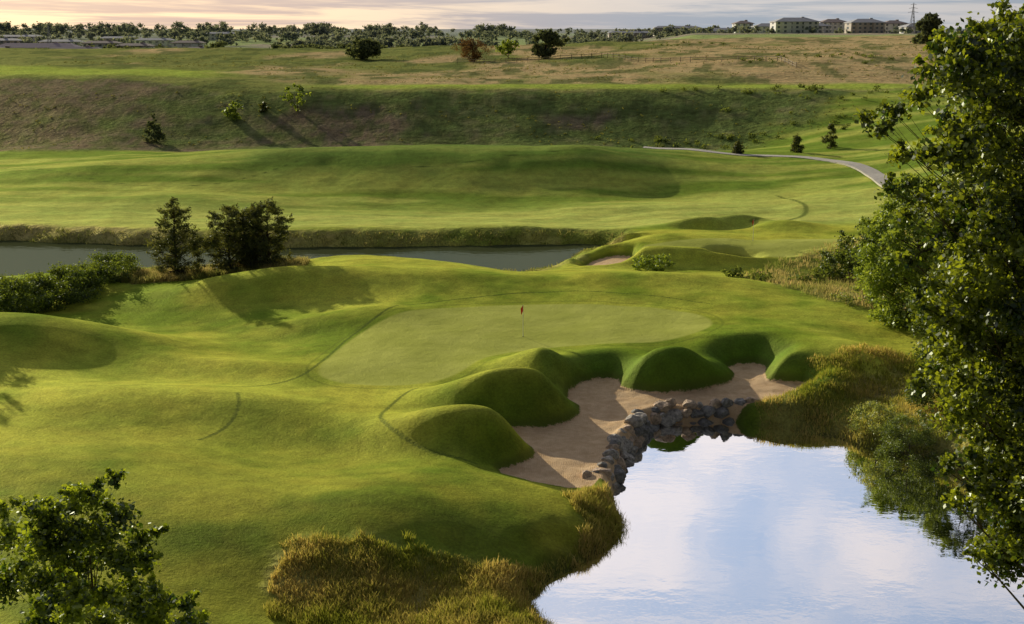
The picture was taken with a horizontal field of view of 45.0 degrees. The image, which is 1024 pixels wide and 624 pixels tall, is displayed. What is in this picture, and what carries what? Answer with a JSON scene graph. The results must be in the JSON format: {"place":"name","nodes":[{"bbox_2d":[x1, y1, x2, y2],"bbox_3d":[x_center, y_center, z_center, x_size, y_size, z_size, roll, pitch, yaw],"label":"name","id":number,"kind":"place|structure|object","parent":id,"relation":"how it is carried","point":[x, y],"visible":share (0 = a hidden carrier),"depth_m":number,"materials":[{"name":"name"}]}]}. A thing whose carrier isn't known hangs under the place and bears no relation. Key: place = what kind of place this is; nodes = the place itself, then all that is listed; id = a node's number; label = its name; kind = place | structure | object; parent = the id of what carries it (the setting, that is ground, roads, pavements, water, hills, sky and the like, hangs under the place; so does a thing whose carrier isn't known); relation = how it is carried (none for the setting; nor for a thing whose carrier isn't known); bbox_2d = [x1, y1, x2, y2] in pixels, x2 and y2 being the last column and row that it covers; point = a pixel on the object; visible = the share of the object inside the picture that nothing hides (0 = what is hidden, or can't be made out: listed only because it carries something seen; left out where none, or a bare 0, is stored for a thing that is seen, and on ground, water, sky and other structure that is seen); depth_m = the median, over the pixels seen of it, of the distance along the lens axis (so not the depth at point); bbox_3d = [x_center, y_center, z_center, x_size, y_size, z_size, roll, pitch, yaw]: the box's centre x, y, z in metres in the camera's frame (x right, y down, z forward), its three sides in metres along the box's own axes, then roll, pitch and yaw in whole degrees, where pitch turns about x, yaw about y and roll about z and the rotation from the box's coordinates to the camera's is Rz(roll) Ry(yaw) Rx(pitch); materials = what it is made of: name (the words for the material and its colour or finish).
{"place":"outdoors","nodes":[
{"label":"outdoors","id":0,"kind":"place"},
{"bbox_2d":[115,255,309,283],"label":"dry grass","id":1,"kind":"structure","parent":0,"point":[146,275],"depth_m":108.32,"materials":[{"name":"green plant"}]},
{"bbox_2d":[0,240,603,275],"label":"creek water","id":2,"kind":"structure","parent":0,"point":[17,257],"depth_m":129.85,"materials":[{"name":"grey liquid"}]},
{"bbox_2d":[0,29,1023,623],"bbox_3d":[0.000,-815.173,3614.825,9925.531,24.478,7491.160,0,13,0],"label":"terrain","id":3,"kind":"structure","parent":0,"point":[238,427],"depth_m":98.77,"materials":[{"name":"green plant"}]},
{"bbox_2d":[45,24,51,42],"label":"transmission tower","id":4,"kind":"structure","parent":3,"relation":"on","point":[47,31],"depth_m":838.65,"materials":[{"name":"silver metal"}]},
{"bbox_2d":[39,42,81,44],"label":"walls","id":5,"kind":"structure","parent":3,"relation":"on","point":[64,42],"depth_m":913.72,"materials":[{"name":"white paint"}]},
{"bbox_2d":[38,39,84,41],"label":"roof","id":6,"kind":"structure","parent":5,"relation":"on","point":[64,40],"depth_m":915.14,"materials":[{"name":"grey"}]},
{"bbox_2d":[0,250,142,313],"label":"shrub hedge","id":7,"kind":"object","parent":3,"relation":"on","point":[30,293],"visible":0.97,"depth_m":98.68,"materials":[{"name":"green plant"}]},
{"bbox_2d":[0,468,170,623],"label":"cottonwood tree","id":8,"kind":"object","parent":3,"relation":"on","point":[68,547],"visible":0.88,"depth_m":25.59,"materials":[{"name":"green plant"}]},
{"bbox_2d":[81,44,118,47],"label":"walls","id":9,"kind":"structure","parent":3,"relation":"on","point":[96,45],"depth_m":875.34,"materials":[{"name":"white paint"}]},
{"bbox_2d":[80,40,121,43],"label":"roof","id":10,"kind":"structure","parent":9,"relation":"on","point":[101,42],"depth_m":875.03,"materials":[{"name":"grey"}]},
{"bbox_2d":[18,567,211,623],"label":"cottonwood tree","id":11,"kind":"object","parent":3,"relation":"on","point":[140,610],"visible":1,"depth_m":23.50,"materials":[{"name":"green plant"}]},
{"bbox_2d":[116,46,153,47],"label":"walls","id":12,"kind":"structure","parent":3,"relation":"on","point":[140,46],"depth_m":797.45,"materials":[{"name":"white paint"}]},
{"bbox_2d":[115,42,154,45],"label":"roof","id":13,"kind":"structure","parent":12,"relation":"on","point":[136,44],"depth_m":798.40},
{"bbox_2d":[142,113,165,141],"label":"juniper shrub","id":14,"kind":"object","parent":3,"relation":"on","point":[157,134],"visible":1,"depth_m":222.90,"materials":[{"name":"green plant"}]},
{"bbox_2d":[134,41,173,47],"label":"walls","id":15,"kind":"structure","parent":3,"relation":"on","point":[165,43],"depth_m":972.64,"materials":[{"name":"white paint"}]},
{"bbox_2d":[136,41,170,46],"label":"windows and door","id":16,"kind":"structure","parent":15,"relation":"attached to","point":[156,42],"depth_m":972.52,"materials":[{"name":"grey glass"}]},
{"bbox_2d":[133,37,175,40],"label":"roof","id":17,"kind":"structure","parent":15,"relation":"on","point":[155,39],"depth_m":972.42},
{"bbox_2d":[143,196,207,275],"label":"pine tree","id":18,"kind":"object","parent":3,"relation":"on","point":[174,257],"visible":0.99,"depth_m":108.10,"materials":[{"name":"green plant"}]},
{"bbox_2d":[171,43,205,47],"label":"walls","id":19,"kind":"structure","parent":3,"relation":"on","point":[178,45],"depth_m":875.06,"materials":[{"name":"white paint"}]},
{"bbox_2d":[171,40,205,42],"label":"roof","id":20,"kind":"structure","parent":19,"relation":"on","point":[188,41],"depth_m":876.46,"materials":[{"name":"grey"}]},
{"bbox_2d":[205,34,234,39],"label":"walls","id":21,"kind":"structure","parent":3,"relation":"on","point":[210,36],"depth_m":1214.89,"materials":[{"name":"white paint"}]},
{"bbox_2d":[206,31,235,33],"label":"roof","id":22,"kind":"structure","parent":21,"relation":"on","point":[226,32],"depth_m":1217.16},
{"bbox_2d":[39,41,412,48],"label":"valley trees","id":23,"kind":"object","parent":3,"relation":"on","point":[273,46],"visible":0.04,"depth_m":796.88,"materials":[{"name":"green plant"}]},
{"bbox_2d":[199,202,256,270],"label":"pine tree","id":24,"kind":"object","parent":3,"relation":"on","point":[211,242],"visible":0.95,"depth_m":109.00,"materials":[{"name":"green plant"}]},
{"bbox_2d":[222,101,243,119],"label":"yellow shrub","id":25,"kind":"object","parent":3,"relation":"on","point":[229,113],"visible":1,"depth_m":236.27,"materials":[{"name":"green plant"}]},
{"bbox_2d":[226,206,269,265],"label":"pine tree","id":26,"kind":"object","parent":3,"relation":"on","point":[257,227],"visible":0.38,"depth_m":111.06,"materials":[{"name":"green plant"}]},
{"bbox_2d":[258,101,269,112],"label":"juniper shrub","id":27,"kind":"object","parent":3,"relation":"on","point":[263,107],"visible":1,"depth_m":239.80,"materials":[{"name":"green plant"}]},
{"bbox_2d":[236,197,295,266],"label":"pine tree","id":28,"kind":"object","parent":3,"relation":"on","point":[264,250],"visible":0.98,"depth_m":109.86,"materials":[{"name":"green plant"}]},
{"bbox_2d":[278,83,310,110],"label":"young ash tree","id":29,"kind":"object","parent":3,"relation":"on","point":[290,95],"visible":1,"depth_m":239.30,"materials":[{"name":"green plant"}]},
{"bbox_2d":[1,226,623,275],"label":"creek bank grass","id":30,"kind":"structure","parent":3,"relation":"on","point":[531,269],"depth_m":135.58,"materials":[{"name":"green plant"}]},
{"bbox_2d":[345,37,382,59],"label":"oak tree","id":31,"kind":"object","parent":3,"relation":"on","point":[360,48],"visible":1,"depth_m":400.23,"materials":[{"name":"green plant"}]},
{"bbox_2d":[262,483,629,623],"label":"tall grass","id":32,"kind":"structure","parent":3,"relation":"on","point":[496,597],"depth_m":49.77,"materials":[{"name":"green plant"}]},
{"bbox_2d":[452,37,493,60],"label":"bare elm tree","id":33,"kind":"object","parent":3,"relation":"on","point":[467,48],"visible":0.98,"depth_m":369.77,"materials":[{"name":"brown plant"}]},
{"bbox_2d":[0,21,972,47],"bbox_3d":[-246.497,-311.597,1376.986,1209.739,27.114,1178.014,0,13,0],"label":"distant trees","id":34,"kind":"object","parent":3,"relation":"on","point":[488,33],"visible":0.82,"depth_m":1253.87,"materials":[{"name":"green plant"}]},
{"bbox_2d":[14,42,961,149],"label":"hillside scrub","id":35,"kind":"object","parent":3,"relation":"on","point":[525,77],"visible":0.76,"depth_m":314.49,"materials":[{"name":"green plant"}]},
{"bbox_2d":[495,38,519,57],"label":"young ash tree","id":36,"kind":"object","parent":3,"relation":"on","point":[507,46],"visible":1,"depth_m":378.69,"materials":[{"name":"green plant"}]},
{"bbox_2d":[530,28,569,58],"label":"oak tree","id":37,"kind":"object","parent":3,"relation":"on","point":[546,49],"visible":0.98,"depth_m":368.64,"materials":[{"name":"green plant"}]},
{"bbox_2d":[521,480,627,623],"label":"shore grass","id":38,"kind":"structure","parent":3,"relation":"on","point":[575,551],"depth_m":53.56,"materials":[{"name":"green plant"}]},
{"bbox_2d":[608,33,651,38],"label":"walls","id":39,"kind":"structure","parent":3,"relation":"on","point":[642,36],"depth_m":1146.79,"materials":[{"name":"beige paint"}]},
{"bbox_2d":[608,30,650,32],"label":"roof","id":40,"kind":"structure","parent":39,"relation":"on","point":[638,31],"depth_m":1148.84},
{"bbox_2d":[466,53,796,65],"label":"rail fence","id":41,"kind":"object","parent":3,"relation":"on","point":[670,60],"visible":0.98,"depth_m":330.77,"materials":[{"name":"brown wood"}]},
{"bbox_2d":[631,252,675,270],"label":"willow shrub","id":42,"kind":"object","parent":3,"relation":"on","point":[641,261],"visible":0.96,"depth_m":113.98,"materials":[{"name":"green plant"}]},
{"bbox_2d":[653,28,679,35],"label":"walls","id":43,"kind":"structure","parent":3,"relation":"on","point":[660,29],"depth_m":1067.69,"materials":[{"name":"beige paint"}]},
{"bbox_2d":[653,25,699,27],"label":"roof","id":44,"kind":"structure","parent":43,"relation":"on","point":[685,26],"depth_m":1069.27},
{"bbox_2d":[582,397,758,491],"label":"boulder wall","id":45,"kind":"structure","parent":3,"relation":"on","point":[643,426],"depth_m":71.86,"materials":[{"name":"stone"}]},
{"bbox_2d":[731,139,744,153],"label":"pine tree","id":46,"kind":"object","parent":3,"relation":"on","point":[738,147],"visible":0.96,"depth_m":195.86,"materials":[{"name":"green plant"}]},
{"bbox_2d":[732,24,752,32],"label":"walls","id":47,"kind":"structure","parent":3,"relation":"on","point":[741,25],"depth_m":968.11,"materials":[{"name":"white paint"}]},
{"bbox_2d":[731,20,754,23],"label":"roof","id":48,"kind":"structure","parent":47,"relation":"on","point":[743,22],"depth_m":968.34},
{"bbox_2d":[751,27,768,32],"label":"walls","id":49,"kind":"structure","parent":3,"relation":"on","point":[762,29],"depth_m":947.38,"materials":[{"name":"white paint"}]},
{"bbox_2d":[750,23,769,26],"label":"roof","id":50,"kind":"structure","parent":49,"relation":"on","point":[764,25],"depth_m":950.81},
{"bbox_2d":[595,41,941,282],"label":"hillside shrubs","id":51,"kind":"object","parent":3,"relation":"on","point":[761,276],"visible":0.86,"depth_m":225.71,"materials":[{"name":"green plant"}]},
{"bbox_2d":[770,22,818,33],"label":"walls","id":52,"kind":"structure","parent":3,"relation":"on","point":[790,26],"depth_m":849.35,"materials":[{"name":"white paint"}]},
{"bbox_2d":[772,22,816,33],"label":"windows and door","id":53,"kind":"structure","parent":52,"relation":"attached to","point":[796,26],"depth_m":849.41,"materials":[{"name":"grey glass"}]},
{"bbox_2d":[769,17,820,21],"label":"roof","id":54,"kind":"structure","parent":52,"relation":"on","point":[802,19],"depth_m":849.90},
{"bbox_2d":[790,135,806,152],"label":"pine tree","id":55,"kind":"object","parent":3,"relation":"on","point":[796,141],"visible":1,"depth_m":198.06,"materials":[{"name":"green plant"}]},
{"bbox_2d":[819,26,829,32],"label":"walls","id":56,"kind":"structure","parent":3,"relation":"on","point":[823,29],"depth_m":871.32,"materials":[{"name":"white paint"}]},
{"bbox_2d":[821,123,837,148],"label":"pine tree","id":57,"kind":"object","parent":3,"relation":"on","point":[833,129],"visible":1,"depth_m":202.05,"materials":[{"name":"green plant"}]},
{"bbox_2d":[737,233,927,310],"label":"meadow grass","id":58,"kind":"structure","parent":3,"relation":"on","point":[825,287],"depth_m":106.83,"materials":[{"name":"green plant"}]},
{"bbox_2d":[823,23,844,32],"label":"walls","id":59,"kind":"structure","parent":3,"relation":"on","point":[837,25],"depth_m":928.17,"materials":[{"name":"white paint"}]},
{"bbox_2d":[824,23,841,31],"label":"windows and door","id":60,"kind":"structure","parent":59,"relation":"attached to","point":[834,26],"depth_m":927.60,"materials":[{"name":"grey glass"}]},
{"bbox_2d":[821,18,846,22],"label":"roof","id":61,"kind":"structure","parent":59,"relation":"on","point":[837,20],"depth_m":928.13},
{"bbox_2d":[810,245,876,281],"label":"willow shrub","id":62,"kind":"object","parent":3,"relation":"on","point":[842,256],"visible":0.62,"depth_m":110.32,"materials":[{"name":"green plant"}]},
{"bbox_2d":[830,279,883,306],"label":"willow shrub","id":63,"kind":"object","parent":3,"relation":"on","point":[846,297],"visible":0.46,"depth_m":95.42,"materials":[{"name":"green plant"}]},
{"bbox_2d":[844,23,884,32],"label":"walls","id":64,"kind":"structure","parent":3,"relation":"on","point":[867,26],"depth_m":869.42,"materials":[{"name":"beige paint"}]},
{"bbox_2d":[846,23,882,32],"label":"windows and door","id":65,"kind":"structure","parent":64,"relation":"attached to","point":[865,28],"depth_m":869.58,"materials":[{"name":"grey glass"}]},
{"bbox_2d":[844,18,886,22],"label":"roof","id":66,"kind":"structure","parent":64,"relation":"on","point":[870,20],"depth_m":869.71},
{"bbox_2d":[834,217,913,257],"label":"willow shrub","id":67,"kind":"object","parent":3,"relation":"on","point":[847,241],"visible":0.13,"depth_m":116.10,"materials":[{"name":"green plant"}]},
{"bbox_2d":[846,400,903,438],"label":"willow shrub","id":68,"kind":"object","parent":3,"relation":"on","point":[888,415],"visible":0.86,"depth_m":69.66,"materials":[{"name":"green plant"}]},
{"bbox_2d":[755,342,1002,482],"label":"bank grass","id":69,"kind":"structure","parent":3,"relation":"on","point":[852,369],"depth_m":74.79,"materials":[{"name":"green plant"}]},
{"bbox_2d":[885,24,904,32],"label":"walls","id":70,"kind":"structure","parent":3,"relation":"on","point":[890,26],"depth_m":947.12,"materials":[{"name":"white paint"}]},
{"bbox_2d":[885,20,908,23],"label":"roof","id":71,"kind":"structure","parent":70,"relation":"on","point":[894,22],"depth_m":948.28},
{"bbox_2d":[846,171,960,328],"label":"willow tree","id":72,"kind":"object","parent":3,"relation":"on","point":[883,274],"visible":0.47,"depth_m":88.55,"materials":[{"name":"green plant"}]},
{"bbox_2d":[869,413,948,474],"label":"willow shrub","id":73,"kind":"object","parent":3,"relation":"on","point":[914,438],"visible":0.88,"depth_m":66.85,"materials":[{"name":"green plant"}]},
{"bbox_2d":[899,27,920,33],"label":"walls","id":74,"kind":"structure","parent":3,"relation":"on","point":[911,32],"depth_m":869.42,"materials":[{"name":"white paint"}]},
{"bbox_2d":[898,23,912,26],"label":"roof","id":75,"kind":"structure","parent":74,"relation":"on","point":[907,25],"depth_m":873.27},
{"bbox_2d":[908,4,917,33],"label":"transmission tower","id":76,"kind":"structure","parent":3,"relation":"on","point":[913,16],"depth_m":836.32,"materials":[{"name":"silver metal"}]},
{"bbox_2d":[910,12,944,43],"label":"oak tree","id":77,"kind":"object","parent":3,"relation":"on","point":[927,24],"visible":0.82,"depth_m":402.73,"materials":[{"name":"green plant"}]},
{"bbox_2d":[900,357,962,418],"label":"willow shrub","id":78,"kind":"object","parent":3,"relation":"on","point":[920,398],"visible":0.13,"depth_m":70.41,"materials":[{"name":"green plant"}]},
{"bbox_2d":[852,0,1023,608],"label":"cottonwood tree","id":79,"kind":"object","parent":3,"relation":"on","point":[978,286],"visible":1,"depth_m":27.42,"materials":[{"name":"green plant"}]},
{"bbox_2d":[900,235,1017,362],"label":"willow tree","id":80,"kind":"object","parent":3,"relation":"on","point":[922,332],"visible":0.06,"depth_m":79.87,"materials":[{"name":"green plant"}]},
{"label":"walls","id":81,"kind":"object","parent":3,"relation":"on","visible":0},
{"bbox_2d":[692,27,729,30],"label":"roof","id":82,"kind":"structure","parent":81,"relation":"on","point":[714,29],"depth_m":1021.56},
{"bbox_2d":[0,0,1023,28],"label":"sky","id":83,"kind":"structure","parent":0,"point":[349,14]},
{"bbox_2d":[643,146,890,187],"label":"cart path","id":84,"kind":"structure","parent":0,"point":[875,175],"depth_m":184.45,"materials":[{"name":"concrete"}]},
{"bbox_2d":[529,422,1023,623],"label":"pond water","id":85,"kind":"structure","parent":0,"point":[741,523],"depth_m":56.68,"materials":[{"name":"blue liquid"}]},
{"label":"walls","id":86,"kind":"object","parent":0,"visible":0},
{"bbox_2d":[49,46,99,48],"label":"roof","id":87,"kind":"structure","parent":86,"relation":"on","point":[87,47],"depth_m":624.43,"materials":[{"name":"grey"}]},
{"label":"walls","id":88,"kind":"object","parent":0,"visible":0},
{"bbox_2d":[0,42,82,47],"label":"roof","id":89,"kind":"structure","parent":88,"relation":"on","point":[34,45],"depth_m":700.47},
{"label":"walls","id":90,"kind":"object","parent":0,"visible":0},
{"bbox_2d":[0,37,20,40],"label":"roof","id":91,"kind":"structure","parent":90,"relation":"on","point":[7,39],"depth_m":954.06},
{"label":"walls","id":92,"kind":"object","parent":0,"visible":0},
{"bbox_2d":[3,34,39,36],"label":"roof","id":93,"kind":"structure","parent":92,"relation":"on","point":[25,35],"depth_m":1119.92,"materials":[{"name":"grey"}]},
{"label":"walls","id":94,"kind":"object","parent":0,"visible":0},
{"bbox_2d":[100,36,141,38],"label":"roof","id":95,"kind":"structure","parent":94,"relation":"on","point":[110,37],"depth_m":1070.04,"materials":[{"name":"grey"}]}
]}

